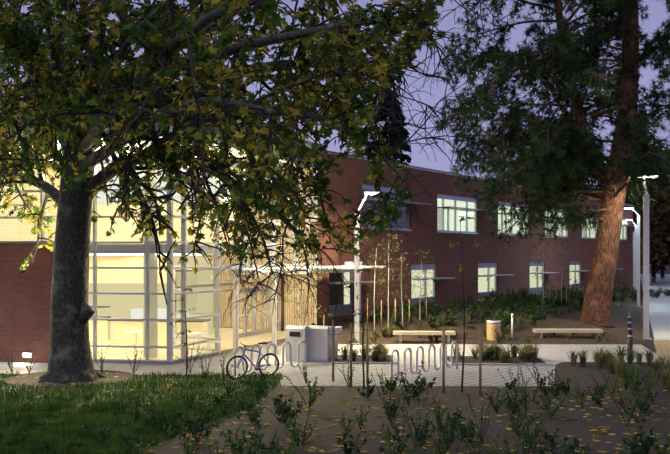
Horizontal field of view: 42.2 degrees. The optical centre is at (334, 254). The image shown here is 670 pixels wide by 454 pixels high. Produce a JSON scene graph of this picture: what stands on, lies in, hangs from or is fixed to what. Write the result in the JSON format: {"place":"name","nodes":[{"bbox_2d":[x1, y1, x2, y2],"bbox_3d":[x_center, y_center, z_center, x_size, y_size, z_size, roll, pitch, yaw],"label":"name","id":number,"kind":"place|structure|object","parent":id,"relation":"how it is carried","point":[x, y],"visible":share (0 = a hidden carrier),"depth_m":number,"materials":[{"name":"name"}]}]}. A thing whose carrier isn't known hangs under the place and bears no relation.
{"place":"outdoors","nodes":[
{"label":"outdoors","id":0,"kind":"place"},
{"bbox_2d":[0,370,282,453],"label":"lawn","id":1,"kind":"structure","parent":0,"point":[164,399],"depth_m":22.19,"materials":[{"name":"green plant"}]},
{"bbox_2d":[2,370,132,387],"bbox_3d":[-7.814,3.634,25.456,3.800,0.001,3.800,0,0,1],"label":"mulch bed","id":2,"kind":"object","parent":1,"relation":"on","point":[33,380],"visible":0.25,"depth_m":25.18,"materials":[{"name":"brown soil"}]},
{"bbox_2d":[0,0,515,383],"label":"maple tree","id":3,"kind":"object","parent":2,"relation":"on","point":[197,47],"depth_m":18.71,"materials":[{"name":"green plant"}]},
{"bbox_2d":[143,141,157,357],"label":"atrium columns","id":4,"kind":"structure","parent":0,"point":[153,258],"depth_m":29.69,"materials":[{"name":"white metal"}]},
{"bbox_2d":[0,108,317,363],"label":"atrium mullions","id":5,"kind":"object","parent":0,"point":[183,268],"visible":0.4,"depth_m":29.41,"materials":[{"name":"silver metal"}]},
{"bbox_2d":[0,102,314,359],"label":"glass curtain wall","id":6,"kind":"structure","parent":5,"relation":"in","point":[208,131],"depth_m":30.19,"materials":[{"name":"glass"}]},
{"bbox_2d":[1,94,321,148],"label":"atrium roof","id":7,"kind":"structure","parent":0,"point":[306,144],"depth_m":37.39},
{"bbox_2d":[213,164,316,330],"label":"wood slat wall","id":8,"kind":"structure","parent":0,"point":[296,308],"depth_m":40.17,"materials":[{"name":"brown wood"}]},
{"bbox_2d":[0,338,656,375],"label":"concrete walkway","id":9,"kind":"structure","parent":0,"point":[554,353],"depth_m":30.57,"materials":[{"name":"concrete"}]},
{"bbox_2d":[286,325,308,361],"bbox_3d":[-1.177,3.032,29.713,0.720,1.220,0.862,0,0,25],"label":"book drop","id":10,"kind":"object","parent":9,"relation":"on","point":[294,334],"visible":0.79,"depth_m":29.34,"materials":[{"name":"silver metal"}]},
{"bbox_2d":[309,325,341,361],"bbox_3d":[-0.304,3.032,29.665,0.940,1.220,0.850,0,0,25],"label":"trash receptacle","id":11,"kind":"object","parent":9,"relation":"on","point":[320,343],"visible":0.79,"depth_m":29.34,"materials":[{"name":"silver metal"}]},
{"bbox_2d":[331,355,396,363],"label":"planter kerb","id":12,"kind":"structure","parent":9,"relation":"on","point":[339,360],"depth_m":29.22,"materials":[{"name":"grey concrete"}]},
{"bbox_2d":[441,356,552,364],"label":"planter kerb","id":13,"kind":"structure","parent":9,"relation":"on","point":[470,360],"depth_m":29.22,"materials":[{"name":"grey concrete"}]},
{"bbox_2d":[627,313,632,352],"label":"bollards","id":14,"kind":"object","parent":9,"relation":"on","point":[629,333],"visible":0.83,"depth_m":32.77,"materials":[{"name":"black metal"}]},
{"bbox_2d":[1,0,669,184],"label":"sky","id":15,"kind":"structure","parent":0,"point":[656,8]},
{"bbox_2d":[220,364,555,385],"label":"paver path","id":16,"kind":"structure","parent":0,"point":[491,375],"depth_m":26.22,"materials":[{"name":"grey concrete"}]},
{"bbox_2d":[226,353,278,378],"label":"bicycle wheels","id":17,"kind":"object","parent":16,"relation":"on","point":[245,360],"visible":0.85,"depth_m":25.53,"materials":[{"name":"black rubber"}]},
{"bbox_2d":[237,342,270,372],"bbox_3d":[-2.390,3.053,25.649,1.115,0.875,0.584,0,6,-34],"label":"bicycle frame","id":18,"kind":"object","parent":17,"relation":"on","point":[256,367],"visible":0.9,"depth_m":25.68,"materials":[{"name":"blue metal"}]},
{"bbox_2d":[234,341,307,376],"bbox_3d":[-1.950,3.188,26.702,2.800,0.908,0.140,0,0,-40],"label":"bike rack","id":19,"kind":"object","parent":16,"relation":"on","point":[274,345],"visible":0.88,"depth_m":26.77,"materials":[{"name":"silver metal"}]},
{"bbox_2d":[391,341,457,380],"bbox_3d":[2.739,3.188,26.145,0.140,0.908,3.532,0,0,41],"label":"bike rack","id":20,"kind":"object","parent":16,"relation":"on","point":[417,349],"visible":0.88,"depth_m":26.04,"materials":[{"name":"silver metal"}]},
{"bbox_2d":[144,262,669,453],"bbox_3d":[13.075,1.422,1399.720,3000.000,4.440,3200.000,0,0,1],"label":"ground","id":21,"kind":"structure","parent":0,"point":[579,428],"depth_m":18.95,"materials":[{"name":"brown soil"}]},
{"bbox_2d":[0,241,53,362],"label":"brick wall","id":22,"kind":"structure","parent":21,"relation":"on","point":[25,304],"depth_m":29.17,"materials":[{"name":"red brick"}]},
{"bbox_2d":[23,352,32,357],"bbox_3d":[-10.306,3.382,29.116,0.320,0.160,0.082,0,0,10],"label":"wall light","id":23,"kind":"object","parent":22,"relation":"attached to","point":[27,354],"depth_m":29.07,"materials":[{"name":"grey paint"}]},
{"bbox_2d":[0,139,285,359],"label":"atrium interior","id":24,"kind":"object","parent":21,"relation":"on","point":[135,278],"depth_m":35.98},
{"bbox_2d":[89,326,220,354],"bbox_3d":[-8.731,3.082,31.163,9.470,0.900,1.509,0,0,3],"label":"cafe furniture","id":25,"kind":"object","parent":24,"relation":"on","point":[175,340],"visible":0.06,"depth_m":30.83,"materials":[{"name":"beige metal"}]},
{"bbox_2d":[223,265,385,352],"bbox_3d":[-0.811,2.079,35.684,2.000,3.125,10.176,0,0,31],"label":"entry canopy","id":26,"kind":"object","parent":21,"relation":"on","point":[344,268],"visible":0.65,"depth_m":34.29,"materials":[{"name":"white metal"}]},
{"bbox_2d":[345,262,361,265],"bbox_3d":[0.863,0.488,39.749,0.050,0.288,1.557,0,0,31],"label":"light fixture","id":27,"kind":"object","parent":26,"relation":"on","point":[350,263],"visible":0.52,"depth_m":39.43,"materials":[{"name":"white paint"}]},
{"bbox_2d":[277,273,340,330],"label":"window","id":28,"kind":"structure","parent":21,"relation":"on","point":[331,291],"depth_m":40.36,"materials":[{"name":"glass"}]},
{"bbox_2d":[0,369,669,453],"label":"fallen leaves","id":29,"kind":"object","parent":21,"relation":"on","point":[460,409],"visible":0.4,"depth_m":18.38,"materials":[{"name":"plant"}]},
{"bbox_2d":[3,217,669,453],"bbox_3d":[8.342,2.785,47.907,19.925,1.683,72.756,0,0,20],"label":"shrubs","id":30,"kind":"object","parent":21,"relation":"on","point":[436,414],"visible":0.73,"depth_m":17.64,"materials":[{"name":"green plant"}]},
{"bbox_2d":[170,216,574,350],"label":"young trees","id":31,"kind":"object","parent":21,"relation":"on","point":[434,280],"visible":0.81,"depth_m":33.22,"materials":[{"name":"green plant"}]},
{"bbox_2d":[368,87,411,164],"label":"fir tree","id":32,"kind":"object","parent":21,"relation":"on","point":[404,133],"depth_m":116.89,"materials":[{"name":"green plant"}]},
{"bbox_2d":[213,151,633,329],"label":"brick building wall","id":33,"kind":"structure","parent":21,"relation":"on","point":[515,260],"depth_m":48.84,"materials":[{"name":"red brick"}]},
{"bbox_2d":[329,184,634,316],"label":"wing window frames","id":34,"kind":"structure","parent":33,"relation":"in","point":[347,308],"depth_m":50.43,"materials":[{"name":"white metal"}]},
{"bbox_2d":[329,189,625,305],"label":"window glass","id":35,"kind":"object","parent":34,"relation":"in","point":[471,231],"visible":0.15,"depth_m":51.74,"materials":[{"name":"glass"}]},
{"bbox_2d":[344,190,624,303],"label":"wing room interiors","id":36,"kind":"object","parent":33,"relation":"attached to","point":[404,216],"depth_m":55.37,"materials":[{"name":"grey"}]},
{"bbox_2d":[292,280,566,395],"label":"tree stakes","id":37,"kind":"object","parent":21,"relation":"on","point":[443,357],"visible":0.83,"depth_m":24.08,"materials":[{"name":"brown wood"}]},
{"bbox_2d":[312,290,652,343],"bbox_3d":[14.427,3.347,64.552,16.234,0.610,65.808,0,0,19],"label":"soil bed","id":38,"kind":"object","parent":21,"relation":"on","point":[618,334],"visible":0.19,"depth_m":38.46,"materials":[{"name":"brown soil"}]},
{"bbox_2d":[352,191,379,343],"bbox_3d":[1.265,0.567,35.258,1.150,6.150,1.300,0,0,1],"label":"lamp post","id":39,"kind":"object","parent":38,"relation":"on","point":[356,292],"visible":0.6,"depth_m":35.16,"materials":[{"name":"white metal"}]},
{"bbox_2d":[393,331,455,342],"bbox_3d":[3.636,3.397,35.497,2.515,0.490,0.500,0,0,1],"label":"bench","id":40,"kind":"object","parent":38,"relation":"on","point":[447,333],"visible":0.81,"depth_m":35.26,"materials":[{"name":"beige"}]},
{"bbox_2d":[299,242,566,329],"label":"birch trunks","id":41,"kind":"object","parent":38,"relation":"on","point":[401,295],"visible":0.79,"depth_m":37.80,"materials":[{"name":"beige plant"}]},
{"bbox_2d":[624,207,639,306],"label":"lamp post","id":42,"kind":"object","parent":38,"relation":"on","point":[638,260],"visible":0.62,"depth_m":59.67,"materials":[{"name":"white metal"}]},
{"bbox_2d":[624,175,658,339],"bbox_3d":[13.335,0.117,37.581,1.300,7.050,1.150,0,0,1],"label":"lamp post","id":43,"kind":"object","parent":38,"relation":"on","point":[646,266],"visible":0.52,"depth_m":37.11,"materials":[{"name":"grey metal"}]},
{"bbox_2d":[486,320,500,340],"bbox_3d":[6.603,3.192,36.141,0.597,0.900,0.597,0,0,1],"label":"litter bin","id":44,"kind":"object","parent":21,"relation":"on","point":[491,324],"visible":0.79,"depth_m":35.90,"materials":[{"name":"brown wood"}]},
{"bbox_2d":[339,289,669,389],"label":"shrubs","id":45,"kind":"object","parent":21,"relation":"on","point":[380,352],"visible":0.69,"depth_m":29.61,"materials":[{"name":"green plant"}]},
{"bbox_2d":[511,314,512,337],"bbox_3d":[7.427,3.067,36.407,0.076,1.150,0.085,0,0,1],"label":"bollard light","id":46,"kind":"object","parent":21,"relation":"on","point":[512,325],"visible":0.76,"depth_m":36.37,"materials":[{"name":"white paint"}]},
{"bbox_2d":[410,0,669,327],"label":"pine tree","id":47,"kind":"object","parent":21,"relation":"on","point":[541,166],"depth_m":37.49,"materials":[{"name":"plant"}]},
{"bbox_2d":[533,329,602,338],"bbox_3d":[9.778,3.397,36.526,2.829,0.490,0.500,0,0,1],"label":"bench","id":48,"kind":"object","parent":21,"relation":"on","point":[540,332],"visible":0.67,"depth_m":36.28,"materials":[{"name":"beige"}]},
{"bbox_2d":[487,146,669,282],"bbox_3d":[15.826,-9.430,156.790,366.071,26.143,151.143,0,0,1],"label":"tree","id":49,"kind":"object","parent":21,"relation":"on","point":[659,227],"depth_m":98.45,"materials":[{"name":"green plant"}]},
{"bbox_2d":[625,219,636,289],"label":"lamp post","id":50,"kind":"object","parent":21,"relation":"on","point":[635,254],"visible":0.67,"depth_m":80.14,"materials":[{"name":"white metal"}]},
{"bbox_2d":[633,232,634,286],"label":"lamp post","id":51,"kind":"object","parent":21,"relation":"on","point":[634,259],"visible":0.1,"depth_m":96.24,"materials":[{"name":"grey metal"}]},
{"bbox_2d":[569,184,657,261],"bbox_3d":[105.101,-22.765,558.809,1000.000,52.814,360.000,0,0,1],"label":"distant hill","id":52,"kind":"structure","parent":0,"point":[641,250],"depth_m":393.18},
{"bbox_2d":[640,274,669,362],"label":"road","id":53,"kind":"structure","parent":0,"point":[659,311],"depth_m":57.04,"materials":[{"name":"grey asphalt"}]},
{"bbox_2d":[653,339,669,360],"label":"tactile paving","id":54,"kind":"structure","parent":53,"relation":"on","point":[663,346],"depth_m":33.43,"materials":[{"name":"yellow concrete"}]}
]}

